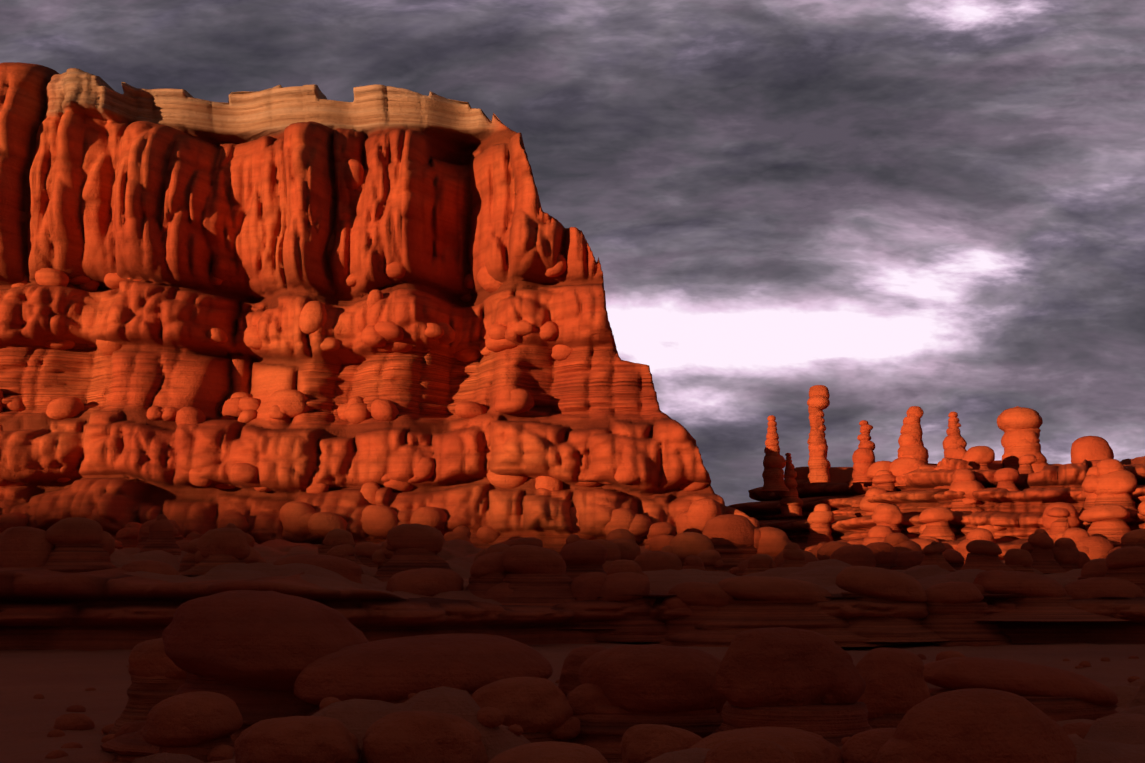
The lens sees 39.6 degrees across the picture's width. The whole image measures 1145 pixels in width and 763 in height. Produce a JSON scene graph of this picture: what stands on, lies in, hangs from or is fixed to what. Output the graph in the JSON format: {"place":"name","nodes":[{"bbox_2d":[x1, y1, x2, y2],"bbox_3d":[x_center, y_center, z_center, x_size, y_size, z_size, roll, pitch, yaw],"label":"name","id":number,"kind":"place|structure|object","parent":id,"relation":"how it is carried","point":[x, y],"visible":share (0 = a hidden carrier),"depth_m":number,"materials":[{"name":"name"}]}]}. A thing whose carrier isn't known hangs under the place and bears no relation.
{"place":"outdoors","nodes":[
{"label":"outdoors","id":0,"kind":"place"},
{"bbox_2d":[0,539,1144,762],"bbox_3d":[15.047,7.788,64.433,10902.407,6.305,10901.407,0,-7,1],"label":"ground","id":1,"kind":"structure","parent":0,"point":[60,679],"depth_m":46.08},
{"bbox_2d":[0,62,759,553],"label":"butte","id":2,"kind":"object","parent":1,"relation":"on","point":[314,314],"visible":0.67,"depth_m":119.63,"materials":[{"name":"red stone"}]},
{"bbox_2d":[0,514,1144,762],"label":"boulders","id":3,"kind":"object","parent":1,"relation":"on","point":[250,676],"visible":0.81,"depth_m":23.36,"materials":[{"name":"red stone"}]},
{"bbox_2d":[0,567,1144,650],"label":"escarpment bench","id":4,"kind":"object","parent":1,"relation":"on","point":[41,608],"visible":0.35,"depth_m":55.92,"materials":[{"name":"red stone"}]},
{"bbox_2d":[0,0,1144,505],"label":"sky","id":5,"kind":"structure","parent":0,"point":[891,207],"materials":[{"name":"grey"}]},
{"bbox_2d":[728,385,1144,563],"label":"rock formation","id":6,"kind":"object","parent":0,"point":[1089,500],"depth_m":118.44,"materials":[{"name":"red stone"}]}
]}

